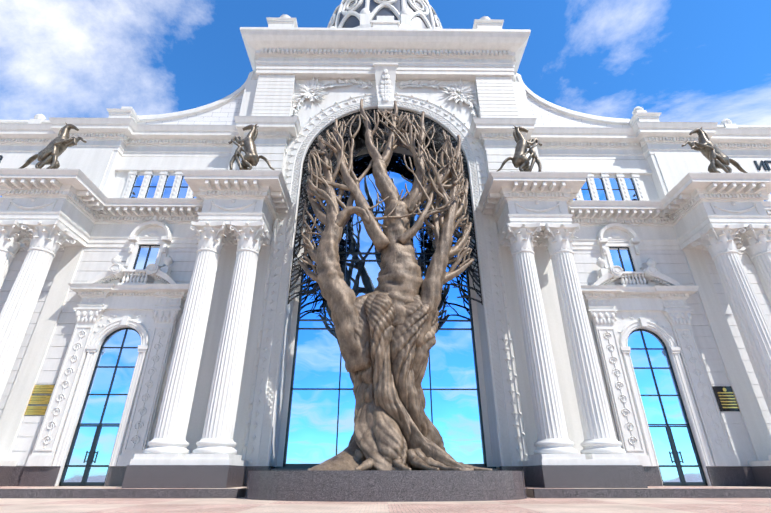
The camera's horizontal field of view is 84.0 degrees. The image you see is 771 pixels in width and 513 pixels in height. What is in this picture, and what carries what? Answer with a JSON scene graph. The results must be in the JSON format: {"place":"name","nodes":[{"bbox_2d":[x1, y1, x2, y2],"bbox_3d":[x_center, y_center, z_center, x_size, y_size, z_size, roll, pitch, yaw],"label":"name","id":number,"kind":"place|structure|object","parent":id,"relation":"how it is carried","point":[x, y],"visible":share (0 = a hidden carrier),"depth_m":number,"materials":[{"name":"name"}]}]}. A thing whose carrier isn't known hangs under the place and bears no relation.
{"place":"outdoors","nodes":[
{"label":"outdoors","id":0,"kind":"place"},
{"bbox_2d":[0,497,770,512],"bbox_3d":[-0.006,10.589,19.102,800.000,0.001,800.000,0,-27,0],"label":"pavement","id":1,"kind":"structure","parent":0,"point":[244,505],"depth_m":11.77,"materials":[{"name":"beige stone"}]},
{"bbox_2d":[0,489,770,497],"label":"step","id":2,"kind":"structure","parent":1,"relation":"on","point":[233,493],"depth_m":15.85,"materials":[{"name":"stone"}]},
{"bbox_2d":[245,469,526,501],"bbox_3d":[0.015,9.188,17.402,10.600,1.060,7.700,0,-27,0],"label":"granite pedestal","id":3,"kind":"object","parent":1,"relation":"on","point":[367,485],"visible":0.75,"depth_m":14.18,"materials":[{"name":"grey stone"}]},
{"bbox_2d":[298,99,491,470],"bbox_3d":[-0.139,-0.790,21.556,7.779,20.917,6.350,-17,-31,30],"label":"bronze tree","id":4,"kind":"object","parent":3,"relation":"on","point":[385,330],"visible":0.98,"depth_m":19.63,"materials":[{"name":"brown metal"}]},
{"bbox_2d":[0,486,770,497],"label":"podium terrace","id":5,"kind":"structure","parent":0,"point":[242,492],"depth_m":16.52,"materials":[{"name":"grey stone"}]},
{"bbox_2d":[85,14,583,468],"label":"white building","id":6,"kind":"structure","parent":5,"relation":"on","point":[272,90],"depth_m":26.86,"materials":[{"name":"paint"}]},
{"bbox_2d":[273,152,495,468],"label":"arch glass frames","id":7,"kind":"structure","parent":6,"relation":"in","point":[303,466],"depth_m":23.16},
{"bbox_2d":[286,154,483,463],"bbox_3d":[-0.021,1.552,25.503,10.000,19.690,0.001,0,-27,0],"label":"arched glass window","id":8,"kind":"structure","parent":7,"relation":"in","point":[312,435],"depth_m":23.31,"materials":[{"name":"blue glass"}]},
{"bbox_2d":[0,106,770,485],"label":"white building wings","id":9,"kind":"object","parent":6,"relation":"attached to","point":[88,182],"visible":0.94,"depth_m":23.41},
{"bbox_2d":[24,385,53,414],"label":"gold plaques","id":10,"kind":"object","parent":9,"relation":"attached to","point":[38,412],"visible":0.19,"depth_m":21.04,"materials":[{"name":"brown metal"}]},
{"bbox_2d":[24,388,52,415],"bbox_3d":[-17.108,7.054,21.086,1.560,1.460,0.034,0,-27,0],"label":"plaque lettering","id":11,"kind":"object","parent":10,"relation":"on","point":[38,400],"visible":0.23,"depth_m":21.05,"materials":[{"name":"grey"}]},
{"bbox_2d":[18,122,747,172],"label":"horse statues","id":12,"kind":"object","parent":9,"relation":"on","point":[52,151],"visible":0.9,"depth_m":23.93,"materials":[{"name":"brown metal"}]},
{"bbox_2d":[59,175,707,485],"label":"window frames","id":13,"kind":"structure","parent":9,"relation":"attached to","point":[99,425],"depth_m":20.66,"materials":[{"name":"black metal"}]},
{"bbox_2d":[0,176,770,481],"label":"window glass","id":14,"kind":"object","parent":13,"relation":"in","point":[122,379],"visible":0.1,"depth_m":21.33,"materials":[{"name":"blue glass"}]},
{"bbox_2d":[137,93,630,127],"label":"parapet wall","id":15,"kind":"structure","parent":9,"relation":"attached to","point":[227,112],"depth_m":29.91,"materials":[{"name":"white stone"}]},
{"bbox_2d":[0,71,770,454],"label":"columns","id":16,"kind":"structure","parent":9,"relation":"attached to","point":[170,433],"depth_m":20.37,"materials":[{"name":"white stone"}]},
{"bbox_2d":[0,175,770,447],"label":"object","id":17,"kind":"object","parent":9,"relation":"attached to","point":[559,242],"visible":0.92,"depth_m":22.55,"materials":[{"name":"white stone"}]},
{"bbox_2d":[0,155,770,170],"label":"frieze letters","id":18,"kind":"object","parent":9,"relation":"attached to","point":[766,167],"visible":1,"depth_m":27.97,"materials":[{"name":"grey"}]},
{"bbox_2d":[712,386,739,410],"bbox_3d":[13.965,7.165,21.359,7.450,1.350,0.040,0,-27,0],"label":"dark plaque","id":19,"kind":"object","parent":9,"relation":"attached to","point":[716,389],"visible":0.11,"depth_m":21.40,"materials":[{"name":"black metal"}]},
{"bbox_2d":[718,388,738,407],"bbox_3d":[17.090,7.064,21.415,0.800,0.980,0.010,0,-27,0],"label":"plaque lettering","id":20,"kind":"object","parent":19,"relation":"on","point":[724,390],"visible":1,"depth_m":21.39},
{"bbox_2d":[288,109,482,304],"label":"tree branches","id":21,"kind":"object","parent":6,"relation":"attached to","point":[359,142],"visible":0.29,"depth_m":27.18,"materials":[{"name":"grey"}]},
{"bbox_2d":[244,57,527,465],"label":"ornaments","id":22,"kind":"object","parent":6,"relation":"attached to","point":[313,85],"visible":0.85,"depth_m":27.43,"materials":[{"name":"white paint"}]},
{"bbox_2d":[280,0,643,114],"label":"roof ornament","id":23,"kind":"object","parent":6,"relation":"on","point":[426,6],"visible":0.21,"depth_m":37.76,"materials":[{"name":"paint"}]},
{"bbox_2d":[334,0,435,28],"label":"dome roof","id":24,"kind":"structure","parent":23,"relation":"on","point":[352,21],"depth_m":37.40,"materials":[{"name":"grey metal"}]},
{"bbox_2d":[0,465,770,487],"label":"granite plinth","id":25,"kind":"object","parent":5,"relation":"on","point":[232,476],"visible":0.9,"depth_m":17.14,"materials":[{"name":"grey stone"}]},
{"bbox_2d":[0,247,770,465],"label":"rusticated building wall","id":26,"kind":"structure","parent":25,"relation":"on","point":[94,262],"depth_m":23.43,"materials":[{"name":"white stone"}]},
{"bbox_2d":[0,0,770,124],"label":"sky","id":27,"kind":"structure","parent":0,"point":[682,60],"materials":[{"name":"blue"}]}
]}

